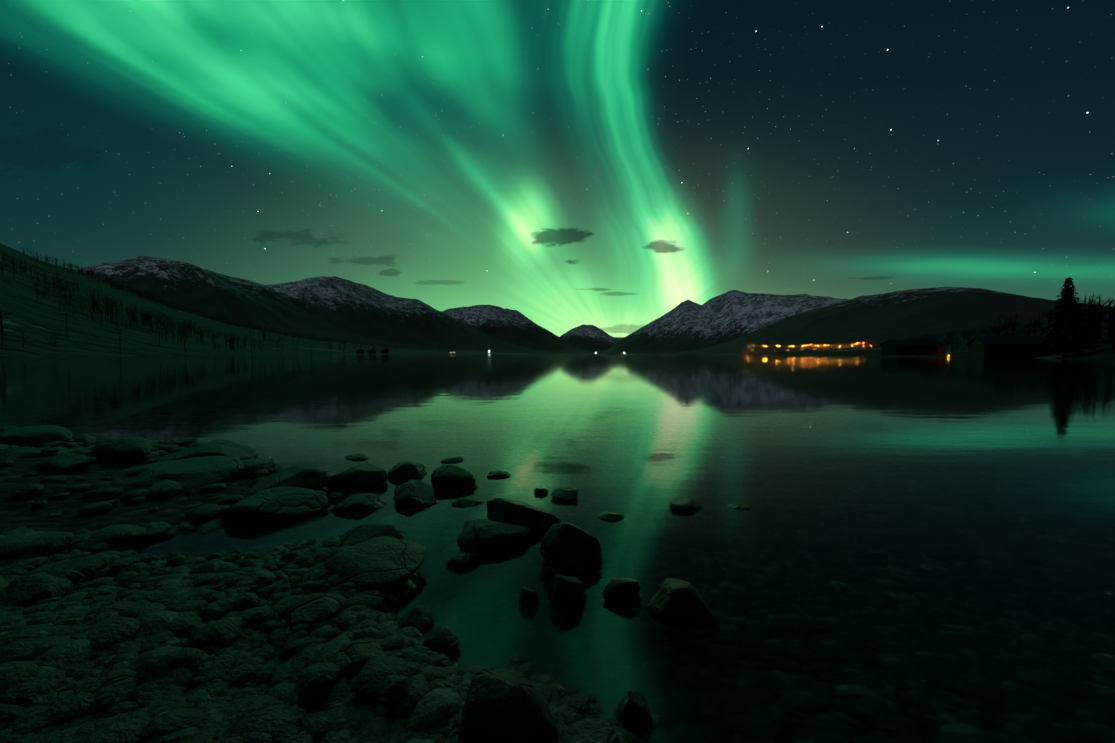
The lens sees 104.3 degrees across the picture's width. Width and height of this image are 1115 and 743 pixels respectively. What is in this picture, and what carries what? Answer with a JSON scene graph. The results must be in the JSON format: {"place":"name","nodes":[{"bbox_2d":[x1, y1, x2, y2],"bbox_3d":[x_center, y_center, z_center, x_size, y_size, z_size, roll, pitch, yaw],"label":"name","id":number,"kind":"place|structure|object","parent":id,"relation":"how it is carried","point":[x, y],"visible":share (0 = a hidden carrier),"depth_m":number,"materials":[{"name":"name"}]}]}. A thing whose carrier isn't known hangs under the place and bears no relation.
{"place":"outdoors","nodes":[
{"label":"outdoors","id":0,"kind":"place"},
{"bbox_2d":[90,437,152,463],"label":"rock","id":1,"kind":"object","parent":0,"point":[135,450],"visible":0.69,"depth_m":3.37,"materials":[{"name":"stone"}]},
{"bbox_2d":[0,355,1114,742],"bbox_3d":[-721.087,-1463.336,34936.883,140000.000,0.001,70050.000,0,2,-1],"label":"water","id":2,"kind":"structure","parent":0,"point":[912,549],"depth_m":2.59,"materials":[{"name":"green liquid"}]},
{"bbox_2d":[110,456,243,486],"bbox_3d":[-2.638,0.718,3.024,0.794,0.160,0.687,2,3,45],"label":"rock","id":3,"kind":"object","parent":2,"relation":"on","point":[185,472],"visible":0.75,"depth_m":2.91,"materials":[{"name":"stone"}]},
{"bbox_2d":[345,454,367,459],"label":"rock","id":4,"kind":"object","parent":2,"relation":"on","point":[356,457],"visible":0.9,"depth_m":3.81,"materials":[{"name":"stone"}]},
{"bbox_2d":[330,493,385,512],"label":"rock","id":5,"kind":"object","parent":2,"relation":"in","point":[362,502],"visible":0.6,"depth_m":2.57,"materials":[{"name":"stone"}]},
{"bbox_2d":[387,461,426,478],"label":"rock","id":6,"kind":"object","parent":2,"relation":"in","point":[406,469],"visible":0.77,"depth_m":3.27,"materials":[{"name":"stone"}]},
{"bbox_2d":[394,480,435,506],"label":"rock","id":7,"kind":"object","parent":2,"relation":"in","point":[413,493],"visible":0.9,"depth_m":2.68,"materials":[{"name":"stone"}]},
{"bbox_2d":[441,457,463,462],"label":"rock","id":8,"kind":"object","parent":2,"relation":"on","point":[452,459],"visible":0.75,"depth_m":3.72,"materials":[{"name":"stone"}]},
{"bbox_2d":[431,464,475,487],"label":"rock","id":9,"kind":"object","parent":2,"relation":"in","point":[448,476],"visible":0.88,"depth_m":3.00,"materials":[{"name":"stone"}]},
{"bbox_2d":[446,551,478,567],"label":"rock","id":10,"kind":"object","parent":2,"relation":"on","point":[460,559],"visible":0.92,"depth_m":1.90,"materials":[{"name":"stone"}]},
{"bbox_2d":[452,496,481,506],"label":"rock","id":11,"kind":"object","parent":2,"relation":"on","point":[467,501],"visible":0.75,"depth_m":2.66,"materials":[{"name":"stone"}]},
{"bbox_2d":[457,519,530,553],"bbox_3d":[-0.306,0.817,2.136,0.350,0.142,0.278,0,2,-1],"label":"rock","id":12,"kind":"object","parent":2,"relation":"on","point":[480,536],"visible":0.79,"depth_m":2.06,"materials":[{"name":"stone"}]},
{"bbox_2d":[487,471,510,477],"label":"rock","id":13,"kind":"object","parent":2,"relation":"on","point":[492,474],"visible":0.71,"depth_m":3.26,"materials":[{"name":"stone"}]},
{"bbox_2d":[457,669,557,742],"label":"rock","id":14,"kind":"object","parent":2,"relation":"in","point":[502,707],"visible":0.98,"depth_m":0.92,"materials":[{"name":"stone"}]},
{"bbox_2d":[486,498,559,530],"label":"rock","id":15,"kind":"object","parent":2,"relation":"in","point":[513,512],"visible":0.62,"depth_m":2.30,"materials":[{"name":"stone"}]},
{"bbox_2d":[519,587,538,606],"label":"rock","id":16,"kind":"object","parent":2,"relation":"on","point":[528,597],"visible":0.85,"depth_m":1.59,"materials":[{"name":"stone"}]},
{"bbox_2d":[534,488,547,494],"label":"rock","id":17,"kind":"object","parent":2,"relation":"on","point":[540,491],"visible":0.85,"depth_m":2.86,"materials":[{"name":"stone"}]},
{"bbox_2d":[550,487,578,501],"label":"rock","id":18,"kind":"object","parent":2,"relation":"on","point":[567,494],"visible":0.9,"depth_m":2.75,"materials":[{"name":"stone"}]},
{"bbox_2d":[547,574,586,610],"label":"rock","id":19,"kind":"object","parent":2,"relation":"in","point":[568,593],"visible":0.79,"depth_m":1.58,"materials":[{"name":"stone"}]},
{"bbox_2d":[540,522,601,574],"bbox_3d":[0.059,0.806,1.935,0.278,0.270,0.254,0,2,-1],"label":"rock","id":20,"kind":"object","parent":2,"relation":"in","point":[566,548],"visible":0.81,"depth_m":1.87,"materials":[{"name":"stone"}]},
{"bbox_2d":[598,511,622,520],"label":"rock","id":21,"kind":"object","parent":2,"relation":"on","point":[611,516],"visible":0.96,"depth_m":2.43,"materials":[{"name":"stone"}]},
{"bbox_2d":[602,578,639,602],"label":"rock","id":22,"kind":"object","parent":2,"relation":"on","point":[619,590],"visible":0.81,"depth_m":1.62,"materials":[{"name":"stone"}]},
{"bbox_2d":[647,578,715,627],"bbox_3d":[0.439,0.838,1.561,0.225,0.164,0.205,0,2,-1],"label":"rock","id":23,"kind":"object","parent":2,"relation":"in","point":[676,603],"visible":0.9,"depth_m":1.49,"materials":[{"name":"stone"}]},
{"bbox_2d":[670,497,700,510],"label":"rock","id":24,"kind":"object","parent":2,"relation":"on","point":[685,504],"visible":0.9,"depth_m":2.58,"materials":[{"name":"stone"}]},
{"bbox_2d":[728,503,750,509],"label":"rock","id":25,"kind":"object","parent":2,"relation":"on","point":[740,506],"visible":0.98,"depth_m":2.60,"materials":[{"name":"stone"}]},
{"bbox_2d":[0,243,1114,597],"bbox_3d":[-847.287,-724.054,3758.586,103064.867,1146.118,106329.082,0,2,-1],"label":"terrain","id":26,"kind":"structure","parent":0,"point":[342,309],"depth_m":1832.28,"materials":[{"name":"grey stone"}]},
{"bbox_2d":[32,454,96,473],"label":"rock","id":27,"kind":"object","parent":26,"relation":"on","point":[63,463],"visible":0.92,"depth_m":2.96,"materials":[{"name":"stone"}]},
{"bbox_2d":[155,440,258,462],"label":"rock","id":28,"kind":"object","parent":26,"relation":"on","point":[223,448],"visible":0.56,"depth_m":3.44,"materials":[{"name":"stone"}]},
{"bbox_2d":[66,314,388,354],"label":"power poles","id":29,"kind":"object","parent":26,"relation":"on","point":[119,329],"visible":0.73,"depth_m":151.98,"materials":[{"name":"grey wood"}]},
{"bbox_2d":[0,247,464,352],"bbox_3d":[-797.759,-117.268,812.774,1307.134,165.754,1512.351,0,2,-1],"label":"trees","id":30,"kind":"object","parent":26,"relation":"on","point":[133,312],"depth_m":268.62,"materials":[{"name":"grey plant"}]},
{"bbox_2d":[237,459,276,476],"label":"rock","id":31,"kind":"object","parent":26,"relation":"on","point":[256,464],"visible":0.31,"depth_m":3.20,"materials":[{"name":"stone"}]},
{"bbox_2d":[0,425,664,742],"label":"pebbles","id":32,"kind":"object","parent":26,"relation":"on","point":[166,634],"visible":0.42,"depth_m":1.23,"materials":[{"name":"stone"}]},
{"bbox_2d":[3,448,69,457],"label":"rock","id":33,"kind":"object","parent":32,"relation":"on","point":[32,452],"visible":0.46,"depth_m":3.23,"materials":[{"name":"stone"}]},
{"bbox_2d":[0,425,73,446],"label":"rock","id":34,"kind":"object","parent":32,"relation":"on","point":[32,436],"visible":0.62,"depth_m":3.94,"materials":[{"name":"stone"}]},
{"bbox_2d":[5,574,72,606],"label":"rock","id":35,"kind":"object","parent":32,"relation":"on","point":[25,590],"visible":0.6,"depth_m":1.49,"materials":[{"name":"stone"}]},
{"bbox_2d":[43,554,116,581],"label":"rock","id":36,"kind":"object","parent":32,"relation":"on","point":[88,567],"visible":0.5,"depth_m":1.71,"materials":[{"name":"stone"}]},
{"bbox_2d":[73,669,139,711],"bbox_3d":[-1.080,0.768,1.035,0.136,0.061,0.127,0,2,-1],"label":"rock","id":37,"kind":"object","parent":32,"relation":"on","point":[110,689],"visible":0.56,"depth_m":1.02,"materials":[{"name":"stone"}]},
{"bbox_2d":[201,655,236,681],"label":"rock","id":38,"kind":"object","parent":32,"relation":"on","point":[221,666],"visible":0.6,"depth_m":1.17,"materials":[{"name":"stone"}]},
{"bbox_2d":[213,704,306,742],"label":"rock","id":39,"kind":"object","parent":32,"relation":"on","point":[267,724],"visible":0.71,"depth_m":0.96,"materials":[{"name":"stone"}]},
{"bbox_2d":[222,486,327,519],"bbox_3d":[-1.631,0.773,2.578,0.518,0.137,0.457,0,2,-1],"label":"rock","id":40,"kind":"object","parent":32,"relation":"on","point":[281,502],"visible":0.98,"depth_m":2.45,"materials":[{"name":"stone"}]},
{"bbox_2d":[247,465,331,494],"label":"rock","id":41,"kind":"object","parent":32,"relation":"on","point":[310,477],"visible":0.75,"depth_m":2.81,"materials":[{"name":"stone"}]},
{"bbox_2d":[281,593,347,631],"bbox_3d":[-0.815,0.819,1.443,0.198,0.118,0.196,0,2,-1],"label":"rock","id":42,"kind":"object","parent":32,"relation":"on","point":[308,612],"visible":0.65,"depth_m":1.42,"materials":[{"name":"stone"}]},
{"bbox_2d":[327,463,386,490],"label":"rock","id":43,"kind":"object","parent":32,"relation":"on","point":[362,476],"visible":0.77,"depth_m":2.95,"materials":[{"name":"stone"}]},
{"bbox_2d":[333,640,383,671],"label":"rock","id":44,"kind":"object","parent":32,"relation":"on","point":[353,656],"visible":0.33,"depth_m":1.20,"materials":[{"name":"stone"}]},
{"bbox_2d":[332,523,407,547],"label":"rock","id":45,"kind":"object","parent":32,"relation":"on","point":[358,534],"visible":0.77,"depth_m":2.02,"materials":[{"name":"stone"}]},
{"bbox_2d":[376,674,412,707],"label":"rock","id":46,"kind":"object","parent":32,"relation":"on","point":[395,688],"visible":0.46,"depth_m":1.06,"materials":[{"name":"stone"}]},
{"bbox_2d":[400,606,432,630],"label":"rock","id":47,"kind":"object","parent":32,"relation":"on","point":[419,618],"visible":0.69,"depth_m":1.47,"materials":[{"name":"stone"}]},
{"bbox_2d":[423,625,459,656],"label":"rock","id":48,"kind":"object","parent":32,"relation":"on","point":[442,639],"visible":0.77,"depth_m":1.34,"materials":[{"name":"stone"}]},
{"bbox_2d":[568,718,619,742],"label":"rock","id":49,"kind":"object","parent":32,"relation":"on","point":[591,730],"visible":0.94,"depth_m":0.99,"materials":[{"name":"stone"}]},
{"bbox_2d":[616,690,652,730],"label":"rock","id":50,"kind":"object","parent":32,"relation":"on","point":[633,709],"visible":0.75,"depth_m":1.07,"materials":[{"name":"stone"}]},
{"bbox_2d":[356,349,363,353],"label":"boathouse","id":51,"kind":"object","parent":26,"relation":"on","point":[359,351],"visible":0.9,"depth_m":310.00,"materials":[{"name":"red paint"}]},
{"bbox_2d":[368,349,375,353],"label":"boathouse","id":52,"kind":"object","parent":26,"relation":"on","point":[372,351],"visible":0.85,"depth_m":319.26,"materials":[{"name":"red paint"}]},
{"bbox_2d":[323,536,425,591],"bbox_3d":[-0.756,0.796,1.782,0.384,0.138,0.381,0,2,-1],"label":"rock","id":53,"kind":"object","parent":26,"relation":"on","point":[382,562],"visible":0.94,"depth_m":1.72,"materials":[{"name":"stone"}]},
{"bbox_2d":[381,349,387,353],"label":"boathouse","id":54,"kind":"object","parent":26,"relation":"on","point":[384,351],"visible":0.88,"depth_m":328.46,"materials":[{"name":"red paint"}]},
{"bbox_2d":[879,340,946,354],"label":"boathouse","id":55,"kind":"object","parent":26,"relation":"on","point":[912,347],"visible":1,"depth_m":113.26,"materials":[{"name":"brown wood"}]},
{"bbox_2d":[859,292,1114,353],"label":"trees","id":56,"kind":"object","parent":26,"relation":"on","point":[1099,314],"visible":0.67,"depth_m":116.04,"materials":[{"name":"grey plant"}]},
{"bbox_2d":[1035,278,1102,356],"bbox_3d":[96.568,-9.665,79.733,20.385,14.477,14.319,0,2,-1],"label":"spruce","id":57,"kind":"object","parent":26,"relation":"on","point":[1067,343],"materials":[{"name":"plant"}]},
{"bbox_2d":[0,0,1114,336],"label":"sky","id":58,"kind":"structure","parent":0,"point":[610,166],"materials":[{"name":"green"}]},
{"bbox_2d":[966,335,1057,357],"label":"building","id":59,"kind":"structure","parent":0,"point":[1002,346],"depth_m":88.99,"materials":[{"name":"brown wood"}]}
]}

